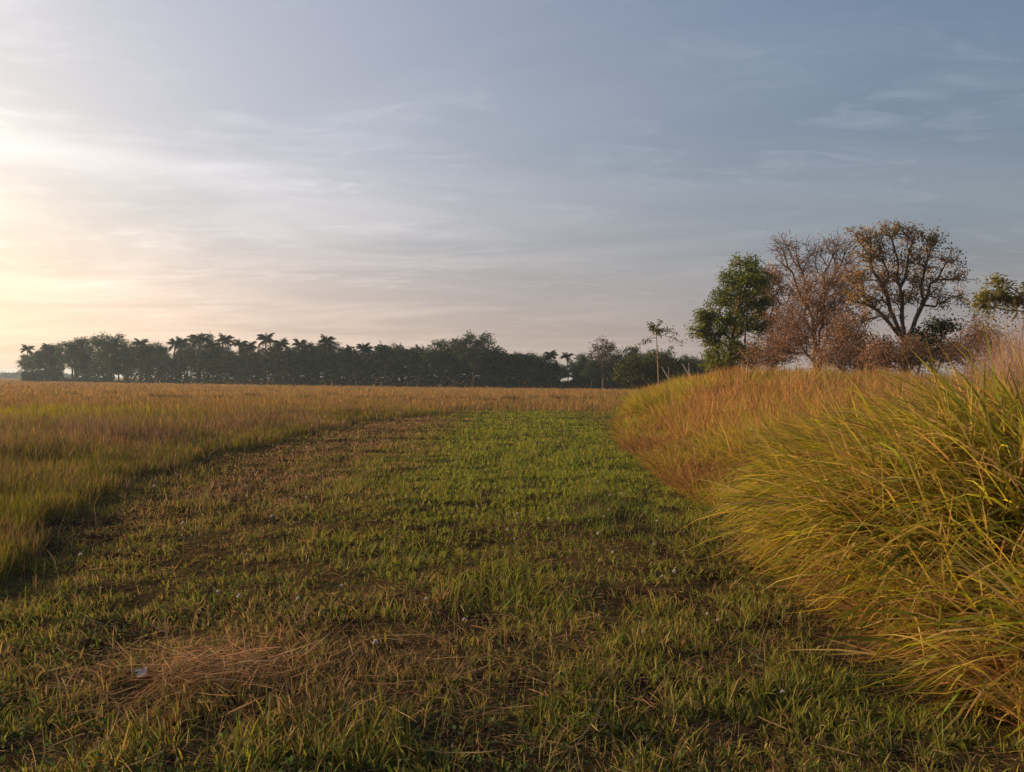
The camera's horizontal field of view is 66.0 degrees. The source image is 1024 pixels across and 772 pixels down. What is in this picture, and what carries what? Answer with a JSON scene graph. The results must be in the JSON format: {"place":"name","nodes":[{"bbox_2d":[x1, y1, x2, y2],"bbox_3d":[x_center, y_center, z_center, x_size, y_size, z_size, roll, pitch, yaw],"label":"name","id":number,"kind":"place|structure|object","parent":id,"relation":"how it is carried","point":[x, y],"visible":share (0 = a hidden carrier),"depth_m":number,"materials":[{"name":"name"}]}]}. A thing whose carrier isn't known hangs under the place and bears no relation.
{"place":"outdoors","nodes":[
{"label":"outdoors","id":0,"kind":"place"},
{"bbox_2d":[0,377,1023,771],"bbox_3d":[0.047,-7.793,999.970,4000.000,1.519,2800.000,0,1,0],"label":"ground","id":1,"kind":"structure","parent":0,"point":[138,599],"depth_m":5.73,"materials":[{"name":"green plant"}]},
{"bbox_2d":[16,353,31,380],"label":"broadleaf tree","id":2,"kind":"object","parent":1,"relation":"on","point":[22,360],"visible":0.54,"depth_m":213.78,"materials":[{"name":"green plant"}]},
{"bbox_2d":[19,344,35,376],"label":"coconut palm","id":3,"kind":"object","parent":1,"relation":"on","point":[25,348],"visible":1,"depth_m":205.66,"materials":[{"name":"green plant"}]},
{"bbox_2d":[20,353,36,370],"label":"broadleaf tree","id":4,"kind":"object","parent":1,"relation":"on","point":[25,363],"visible":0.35,"depth_m":210.97,"materials":[{"name":"green plant"}]},
{"bbox_2d":[0,370,73,378],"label":"distant woods","id":5,"kind":"object","parent":1,"relation":"on","point":[5,375],"visible":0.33,"depth_m":539.93,"materials":[{"name":"grey plant"}]},
{"bbox_2d":[28,351,45,371],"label":"broadleaf tree","id":6,"kind":"object","parent":1,"relation":"on","point":[34,364],"visible":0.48,"depth_m":207.00,"materials":[{"name":"green plant"}]},
{"bbox_2d":[32,349,47,368],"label":"broadleaf tree","id":7,"kind":"object","parent":1,"relation":"on","point":[41,365],"visible":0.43,"depth_m":206.10,"materials":[{"name":"green plant"}]},
{"bbox_2d":[39,343,55,377],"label":"coconut palm","id":8,"kind":"object","parent":1,"relation":"on","point":[46,348],"visible":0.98,"depth_m":201.55,"materials":[{"name":"green plant"}]},
{"bbox_2d":[33,341,66,368],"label":"broadleaf tree","id":9,"kind":"object","parent":1,"relation":"on","point":[40,358],"visible":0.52,"depth_m":204.45,"materials":[{"name":"green plant"}]},
{"bbox_2d":[44,346,65,368],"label":"broadleaf tree","id":10,"kind":"object","parent":1,"relation":"on","point":[53,361],"visible":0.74,"depth_m":203.18,"materials":[{"name":"green plant"}]},
{"bbox_2d":[52,337,93,381],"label":"broadleaf tree","id":11,"kind":"object","parent":1,"relation":"on","point":[69,344],"visible":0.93,"depth_m":190.72,"materials":[{"name":"green plant"}]},
{"bbox_2d":[66,347,79,378],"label":"broadleaf tree","id":12,"kind":"object","parent":1,"relation":"on","point":[72,361],"visible":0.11,"depth_m":195.69,"materials":[{"name":"green plant"}]},
{"bbox_2d":[66,333,99,366],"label":"broadleaf tree","id":13,"kind":"object","parent":1,"relation":"on","point":[87,340],"visible":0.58,"depth_m":191.42,"materials":[{"name":"green plant"}]},
{"bbox_2d":[96,340,110,379],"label":"broadleaf tree","id":14,"kind":"object","parent":1,"relation":"on","point":[102,357],"visible":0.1,"depth_m":183.67,"materials":[{"name":"green plant"}]},
{"bbox_2d":[83,331,131,382],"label":"broadleaf tree","id":15,"kind":"object","parent":1,"relation":"on","point":[113,346],"visible":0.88,"depth_m":176.18,"materials":[{"name":"green plant"}]},
{"bbox_2d":[110,341,136,364],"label":"broadleaf tree","id":16,"kind":"object","parent":1,"relation":"on","point":[130,345],"visible":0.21,"depth_m":178.26,"materials":[{"name":"green plant"}]},
{"bbox_2d":[117,348,137,380],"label":"broadleaf tree","id":17,"kind":"object","parent":1,"relation":"on","point":[123,361],"visible":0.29,"depth_m":174.79,"materials":[{"name":"green plant"}]},
{"bbox_2d":[120,342,159,379],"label":"broadleaf tree","id":18,"kind":"object","parent":1,"relation":"on","point":[136,354],"visible":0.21,"depth_m":172.91,"materials":[{"name":"green plant"}]},
{"bbox_2d":[131,338,149,381],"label":"coconut palm","id":19,"kind":"object","parent":1,"relation":"on","point":[142,342],"visible":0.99,"depth_m":167.47,"materials":[{"name":"green plant"}]},
{"bbox_2d":[135,344,149,365],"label":"broadleaf tree","id":20,"kind":"object","parent":1,"relation":"on","point":[148,350],"visible":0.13,"depth_m":171.88,"materials":[{"name":"green plant"}]},
{"bbox_2d":[147,393,168,396],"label":"weed tuft","id":21,"kind":"object","parent":1,"relation":"on","point":[160,394],"visible":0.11,"depth_m":51.75,"materials":[{"name":"brown plant"}]},
{"bbox_2d":[146,341,170,382],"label":"broadleaf tree","id":22,"kind":"object","parent":1,"relation":"on","point":[152,349],"visible":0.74,"depth_m":166.54,"materials":[{"name":"green plant"}]},
{"bbox_2d":[166,338,183,381],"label":"coconut palm","id":23,"kind":"object","parent":1,"relation":"on","point":[172,343],"visible":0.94,"depth_m":163.32,"materials":[{"name":"green plant"}]},
{"bbox_2d":[172,349,189,381],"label":"broadleaf tree","id":24,"kind":"object","parent":1,"relation":"on","point":[187,372],"visible":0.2,"depth_m":165.64,"materials":[{"name":"green plant"}]},
{"bbox_2d":[171,394,191,397],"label":"weed tuft","id":25,"kind":"object","parent":1,"relation":"on","point":[175,395],"visible":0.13,"depth_m":50.67,"materials":[{"name":"brown plant"}]},
{"bbox_2d":[174,336,190,378],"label":"coconut palm","id":26,"kind":"object","parent":1,"relation":"on","point":[184,341],"visible":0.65,"depth_m":164.70,"materials":[{"name":"green plant"}]},
{"bbox_2d":[177,332,219,380],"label":"broadleaf tree","id":27,"kind":"object","parent":1,"relation":"on","point":[210,336],"visible":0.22,"depth_m":162.32,"materials":[{"name":"green plant"}]},
{"bbox_2d":[188,333,209,381],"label":"coconut palm","id":28,"kind":"object","parent":1,"relation":"on","point":[199,339],"visible":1,"depth_m":155.21,"materials":[{"name":"green plant"}]},
{"bbox_2d":[202,341,219,377],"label":"coconut palm","id":29,"kind":"object","parent":1,"relation":"on","point":[208,344],"visible":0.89,"depth_m":157.81,"materials":[{"name":"green plant"}]},
{"bbox_2d":[203,344,228,374],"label":"broadleaf tree","id":30,"kind":"object","parent":1,"relation":"on","point":[211,351],"visible":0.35,"depth_m":157.57,"materials":[{"name":"green plant"}]},
{"bbox_2d":[200,346,236,383],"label":"broadleaf tree","id":31,"kind":"object","parent":1,"relation":"on","point":[227,348],"visible":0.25,"depth_m":158.12,"materials":[{"name":"green plant"}]},
{"bbox_2d":[211,393,237,398],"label":"weed tuft","id":32,"kind":"object","parent":1,"relation":"on","point":[222,396],"visible":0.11,"depth_m":48.04,"materials":[{"name":"brown plant"}]},
{"bbox_2d":[216,333,234,383],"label":"coconut palm","id":33,"kind":"object","parent":1,"relation":"on","point":[227,341],"visible":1,"depth_m":149.99,"materials":[{"name":"green plant"}]},
{"bbox_2d":[231,339,248,383],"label":"coconut palm","id":34,"kind":"object","parent":1,"relation":"on","point":[239,343],"visible":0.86,"depth_m":151.64,"materials":[{"name":"green plant"}]},
{"bbox_2d":[233,347,251,376],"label":"broadleaf tree","id":35,"kind":"object","parent":1,"relation":"on","point":[239,352],"visible":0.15,"depth_m":152.01,"materials":[{"name":"green plant"}]},
{"bbox_2d":[241,341,256,384],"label":"coconut palm","id":36,"kind":"object","parent":1,"relation":"on","point":[251,346],"visible":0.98,"depth_m":146.35,"materials":[{"name":"green plant"}]},
{"bbox_2d":[245,390,262,395],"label":"weed tuft","id":37,"kind":"object","parent":1,"relation":"on","point":[254,394],"visible":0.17,"depth_m":54.80,"materials":[{"name":"brown plant"}]},
{"bbox_2d":[256,333,274,385],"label":"coconut palm","id":38,"kind":"object","parent":1,"relation":"on","point":[266,339],"visible":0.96,"depth_m":143.03,"materials":[{"name":"green plant"}]},
{"bbox_2d":[269,345,285,370],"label":"broadleaf tree","id":39,"kind":"object","parent":1,"relation":"on","point":[275,353],"visible":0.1,"depth_m":144.48,"materials":[{"name":"green plant"}]},
{"bbox_2d":[270,338,289,383],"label":"coconut palm","id":40,"kind":"object","parent":1,"relation":"on","point":[283,342],"visible":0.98,"depth_m":139.37,"materials":[{"name":"green plant"}]},
{"bbox_2d":[279,346,302,382],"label":"broadleaf tree","id":41,"kind":"object","parent":1,"relation":"on","point":[289,348],"visible":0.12,"depth_m":143.03,"materials":[{"name":"green plant"}]},
{"bbox_2d":[291,338,307,380],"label":"coconut palm","id":42,"kind":"object","parent":1,"relation":"on","point":[298,344],"visible":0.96,"depth_m":140.87,"materials":[{"name":"green plant"}]},
{"bbox_2d":[300,342,314,384],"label":"coconut palm","id":43,"kind":"object","parent":1,"relation":"on","point":[308,345],"visible":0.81,"depth_m":141.78,"materials":[{"name":"green plant"}]},
{"bbox_2d":[0,380,640,585],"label":"grass","id":44,"kind":"structure","parent":1,"relation":"on","point":[95,430],"depth_m":22.88,"materials":[{"name":"yellow plant"}]},
{"bbox_2d":[304,340,343,383],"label":"broadleaf tree","id":45,"kind":"object","parent":1,"relation":"on","point":[316,348],"visible":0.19,"depth_m":140.98,"materials":[{"name":"green plant"}]},
{"bbox_2d":[318,334,336,384],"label":"coconut palm","id":46,"kind":"object","parent":1,"relation":"on","point":[328,341],"visible":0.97,"depth_m":134.67,"materials":[{"name":"green plant"}]},
{"bbox_2d":[319,347,337,383],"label":"broadleaf tree","id":47,"kind":"object","parent":1,"relation":"on","point":[333,351],"visible":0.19,"depth_m":138.61,"materials":[{"name":"green plant"}]},
{"bbox_2d":[337,346,352,377],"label":"coconut palm","id":48,"kind":"object","parent":1,"relation":"on","point":[341,349],"visible":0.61,"depth_m":135.26,"materials":[{"name":"green plant"}]},
{"bbox_2d":[355,343,370,381],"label":"coconut palm","id":49,"kind":"object","parent":1,"relation":"on","point":[364,348],"visible":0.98,"depth_m":131.60,"materials":[{"name":"green plant"}]},
{"bbox_2d":[360,344,373,383],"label":"coconut palm","id":50,"kind":"object","parent":1,"relation":"on","point":[370,348],"visible":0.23,"depth_m":134.88,"materials":[{"name":"green plant"}]},
{"bbox_2d":[372,639,378,663],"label":"white flower","id":51,"kind":"object","parent":1,"relation":"on","point":[375,641],"visible":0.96,"depth_m":4.54,"materials":[{"name":"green plant"}]},
{"bbox_2d":[20,341,737,389],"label":"undergrowth","id":52,"kind":"object","parent":1,"relation":"on","point":[309,369],"visible":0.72,"depth_m":133.86,"materials":[{"name":"green plant"}]},
{"bbox_2d":[374,344,388,379],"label":"coconut palm","id":53,"kind":"object","parent":1,"relation":"on","point":[383,346],"visible":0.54,"depth_m":131.26,"materials":[{"name":"green plant"}]},
{"bbox_2d":[371,343,404,378],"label":"broadleaf tree","id":54,"kind":"object","parent":1,"relation":"on","point":[398,347],"visible":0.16,"depth_m":134.75,"materials":[{"name":"green plant"}]},
{"bbox_2d":[385,339,407,385],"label":"broadleaf tree","id":55,"kind":"object","parent":1,"relation":"on","point":[399,351],"visible":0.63,"depth_m":128.23,"materials":[{"name":"green plant"}]},
{"bbox_2d":[400,349,412,385],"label":"coconut palm","id":56,"kind":"object","parent":1,"relation":"on","point":[406,353],"visible":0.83,"depth_m":126.53,"materials":[{"name":"green plant"}]},
{"bbox_2d":[418,335,465,386],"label":"broadleaf tree","id":57,"kind":"object","parent":1,"relation":"on","point":[438,347],"visible":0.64,"depth_m":122.49,"materials":[{"name":"green plant"}]},
{"bbox_2d":[447,329,499,386],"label":"broadleaf tree","id":58,"kind":"object","parent":1,"relation":"on","point":[473,342],"visible":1,"depth_m":118.57,"materials":[{"name":"green plant"}]},
{"bbox_2d":[474,395,499,400],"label":"weed tuft","id":59,"kind":"object","parent":1,"relation":"on","point":[485,399],"visible":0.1,"depth_m":47.89,"materials":[{"name":"brown plant"}]},
{"bbox_2d":[0,426,1009,771],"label":"straw","id":60,"kind":"object","parent":1,"relation":"on","point":[188,656],"visible":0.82,"depth_m":4.20,"materials":[{"name":"brown plant"}]},
{"bbox_2d":[134,667,146,676],"bbox_3d":[-1.990,1.536,4.237,0.077,0.022,0.069,7,10,-40],"label":"plastic scrap","id":61,"kind":"object","parent":60,"relation":"on","point":[140,671],"visible":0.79,"depth_m":4.23,"materials":[{"name":"white plastic"}]},
{"bbox_2d":[497,394,524,399],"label":"weed tuft","id":62,"kind":"object","parent":1,"relation":"on","point":[511,397],"visible":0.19,"depth_m":49.90,"materials":[{"name":"brown plant"}]},
{"bbox_2d":[503,355,522,377],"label":"broadleaf tree","id":63,"kind":"object","parent":1,"relation":"on","point":[519,358],"visible":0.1,"depth_m":120.15,"materials":[{"name":"green plant"}]},
{"bbox_2d":[521,355,532,384],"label":"coconut palm","id":64,"kind":"object","parent":1,"relation":"on","point":[524,356],"visible":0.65,"depth_m":117.03,"materials":[{"name":"green plant"}]},
{"bbox_2d":[533,356,547,373],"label":"broadleaf tree","id":65,"kind":"object","parent":1,"relation":"on","point":[537,360],"visible":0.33,"depth_m":118.53,"materials":[{"name":"green plant"}]},
{"bbox_2d":[526,354,558,363],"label":"broadleaf tree","id":66,"kind":"object","parent":1,"relation":"on","point":[535,356],"visible":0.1,"depth_m":123.25,"materials":[{"name":"green plant"}]},
{"bbox_2d":[544,350,558,387],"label":"coconut palm","id":67,"kind":"object","parent":1,"relation":"on","point":[551,355],"visible":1,"depth_m":114.63,"materials":[{"name":"green plant"}]},
{"bbox_2d":[558,363,569,380],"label":"broadleaf tree","id":68,"kind":"object","parent":1,"relation":"on","point":[562,376],"visible":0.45,"depth_m":120.92,"materials":[{"name":"green plant"}]},
{"bbox_2d":[559,352,572,386],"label":"coconut palm","id":69,"kind":"object","parent":1,"relation":"on","point":[567,356],"visible":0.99,"depth_m":113.91,"materials":[{"name":"green plant"}]},
{"bbox_2d":[561,360,577,378],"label":"broadleaf tree","id":70,"kind":"object","parent":1,"relation":"on","point":[569,366],"visible":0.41,"depth_m":120.37,"materials":[{"name":"green plant"}]},
{"bbox_2d":[570,353,588,374],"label":"broadleaf tree","id":71,"kind":"object","parent":1,"relation":"on","point":[581,358],"visible":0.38,"depth_m":117.85,"materials":[{"name":"green plant"}]},
{"bbox_2d":[579,359,606,387],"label":"broadleaf tree","id":72,"kind":"object","parent":1,"relation":"on","point":[594,373],"visible":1,"depth_m":106.09,"materials":[{"name":"green plant"}]},
{"bbox_2d":[582,336,622,388],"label":"dome tree","id":73,"kind":"object","parent":1,"relation":"on","point":[605,354],"visible":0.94,"depth_m":107.61,"materials":[{"name":"green plant"}]},
{"bbox_2d":[621,345,642,389],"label":"broadleaf tree","id":74,"kind":"object","parent":1,"relation":"on","point":[626,349],"visible":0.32,"depth_m":107.99,"materials":[{"name":"green plant"}]},
{"bbox_2d":[643,348,660,360],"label":"broadleaf tree","id":75,"kind":"object","parent":1,"relation":"on","point":[649,355],"visible":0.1,"depth_m":113.17,"materials":[{"name":"green plant"}]},
{"bbox_2d":[606,348,698,388],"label":"dark bush","id":76,"kind":"object","parent":1,"relation":"on","point":[643,368],"visible":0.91,"depth_m":73.64,"materials":[{"name":"green plant"}]},
{"bbox_2d":[634,319,685,383],"bbox_3d":[8.294,-1.432,43.789,2.756,4.536,2.069,1,1,19],"label":"sapling","id":77,"kind":"object","parent":1,"relation":"on","point":[652,328],"visible":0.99,"depth_m":43.96,"materials":[{"name":"green plant"}]},
{"bbox_2d":[659,346,678,382],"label":"broadleaf tree","id":78,"kind":"object","parent":1,"relation":"on","point":[673,356],"visible":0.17,"depth_m":107.11,"materials":[{"name":"green plant"}]},
{"bbox_2d":[610,370,732,417],"bbox_3d":[5.637,0.307,28.785,4.582,2.193,8.268,0,1,0],"label":"long grass clump","id":79,"kind":"object","parent":1,"relation":"on","point":[631,404],"visible":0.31,"depth_m":27.54,"materials":[{"name":"plant"}]},
{"bbox_2d":[679,353,690,377],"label":"broadleaf tree","id":80,"kind":"object","parent":1,"relation":"on","point":[683,358],"visible":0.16,"depth_m":110.38,"materials":[{"name":"green plant"}]},
{"bbox_2d":[682,363,689,374],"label":"dead stem","id":81,"kind":"object","parent":1,"relation":"on","point":[688,371],"visible":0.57,"depth_m":56.07,"materials":[{"name":"wood"}]},
{"bbox_2d":[688,354,700,363],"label":"broadleaf tree","id":82,"kind":"object","parent":1,"relation":"on","point":[693,359],"visible":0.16,"depth_m":115.16,"materials":[{"name":"green plant"}]},
{"bbox_2d":[693,359,709,375],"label":"broadleaf tree","id":83,"kind":"object","parent":1,"relation":"on","point":[697,360],"visible":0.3,"depth_m":107.96,"materials":[{"name":"green plant"}]},
{"bbox_2d":[684,251,778,374],"bbox_3d":[10.455,-3.009,36.786,4.671,6.682,2.907,0,1,-17],"label":"leafy tree","id":84,"kind":"object","parent":1,"relation":"on","point":[754,279],"visible":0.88,"depth_m":36.70,"materials":[{"name":"green plant"}]},
{"bbox_2d":[747,259,792,370],"bbox_3d":[12.707,-2.926,38.530,2.445,6.587,2.788,0,1,0],"label":"withered tree","id":85,"kind":"object","parent":1,"relation":"on","point":[780,288],"visible":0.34,"depth_m":38.32,"materials":[{"name":"brown plant"}]},
{"bbox_2d":[731,306,813,371],"bbox_3d":[11.664,-1.609,35.087,4.126,4.014,3.031,0,1,0],"label":"withered bush","id":86,"kind":"object","parent":1,"relation":"on","point":[762,355],"visible":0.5,"depth_m":34.87,"materials":[{"name":"brown plant"}]},
{"bbox_2d":[674,385,902,467],"bbox_3d":[4.477,0.721,13.576,3.369,1.519,8.481,0,1,0],"label":"long grass clump","id":87,"kind":"object","parent":1,"relation":"on","point":[717,436],"visible":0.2,"depth_m":13.29,"materials":[{"name":"plant"}]},
{"bbox_2d":[601,358,1023,753],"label":"dry grass","id":88,"kind":"structure","parent":1,"relation":"on","point":[657,442],"depth_m":14.82,"materials":[{"name":"beige plant"}]},
{"bbox_2d":[765,227,860,369],"bbox_3d":[14.958,-3.774,39.045,5.631,8.243,3.462,0,1,0],"label":"bare tree","id":89,"kind":"object","parent":1,"relation":"on","point":[802,269],"visible":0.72,"depth_m":38.84,"materials":[{"name":"brown plant"}]},
{"bbox_2d":[759,257,877,370],"bbox_3d":[12.799,-2.595,33.029,5.169,5.932,3.474,0,1,0],"label":"withered bush","id":90,"kind":"object","parent":1,"relation":"on","point":[818,306],"visible":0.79,"depth_m":32.81,"materials":[{"name":"brown plant"}]},
{"bbox_2d":[794,303,880,373],"bbox_3d":[12.944,-1.538,31.050,3.501,3.854,2.676,0,1,0],"label":"withered bush","id":91,"kind":"object","parent":1,"relation":"on","point":[838,359],"visible":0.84,"depth_m":30.80,"materials":[{"name":"brown plant"}]},
{"bbox_2d":[680,317,1023,663],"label":"long grass clump","id":92,"kind":"object","parent":1,"relation":"on","point":[838,458],"visible":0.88,"depth_m":6.07,"materials":[{"name":"plant"}]},
{"bbox_2d":[846,328,900,373],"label":"bush","id":93,"kind":"object","parent":1,"relation":"on","point":[882,340],"visible":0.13,"depth_m":34.79,"materials":[{"name":"green plant"}]},
{"bbox_2d":[737,412,1023,738],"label":"long grass clump","id":94,"kind":"object","parent":1,"relation":"on","point":[983,578],"visible":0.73,"depth_m":4.47,"materials":[{"name":"plant"}]},
{"bbox_2d":[740,293,1023,399],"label":"dry reeds","id":95,"kind":"object","parent":1,"relation":"on","point":[1015,368],"visible":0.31,"depth_m":17.76,"materials":[{"name":"brown plant"}]},
{"bbox_2d":[847,323,958,375],"bbox_3d":[14.160,-0.855,28.503,3.930,2.784,2.685,0,1,0],"label":"withered bush","id":96,"kind":"object","parent":1,"relation":"on","point":[888,359],"visible":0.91,"depth_m":28.36,"materials":[{"name":"brown plant"}]},
{"bbox_2d":[839,218,977,373],"bbox_3d":[15.498,-3.069,30.979,5.456,7.127,1.845,0,1,0],"label":"open tree","id":97,"kind":"object","parent":1,"relation":"on","point":[878,253],"visible":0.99,"depth_m":30.88,"materials":[{"name":"brown plant"}]},
{"bbox_2d":[828,374,1016,431],"bbox_3d":[6.297,0.476,9.309,6.700,1.439,4.640,0,1,-42],"label":"long grass clump","id":98,"kind":"object","parent":1,"relation":"on","point":[936,403],"depth_m":8.92,"materials":[{"name":"plant"}]},
{"bbox_2d":[901,313,968,377],"bbox_3d":[16.216,-1.076,30.026,2.784,3.388,1.872,0,1,0],"label":"green bush","id":99,"kind":"object","parent":1,"relation":"on","point":[940,325],"visible":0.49,"depth_m":29.83,"materials":[{"name":"green plant"}]},
{"bbox_2d":[922,307,1022,373],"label":"withered bush","id":100,"kind":"object","parent":1,"relation":"on","point":[977,342],"visible":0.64,"depth_m":28.84,"materials":[{"name":"brown plant"}]},
{"bbox_2d":[964,272,1023,337],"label":"vine tree","id":101,"kind":"object","parent":1,"relation":"on","point":[983,299],"visible":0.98,"depth_m":21.87,"materials":[{"name":"green plant"}]},
{"bbox_2d":[0,0,1023,379],"label":"sky","id":102,"kind":"structure","parent":0,"point":[541,176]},
{"bbox_2d":[549,395,569,398],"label":"weed tuft","id":103,"kind":"object","parent":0,"point":[552,396],"visible":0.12,"depth_m":52.83,"materials":[{"name":"brown plant"}]}
]}

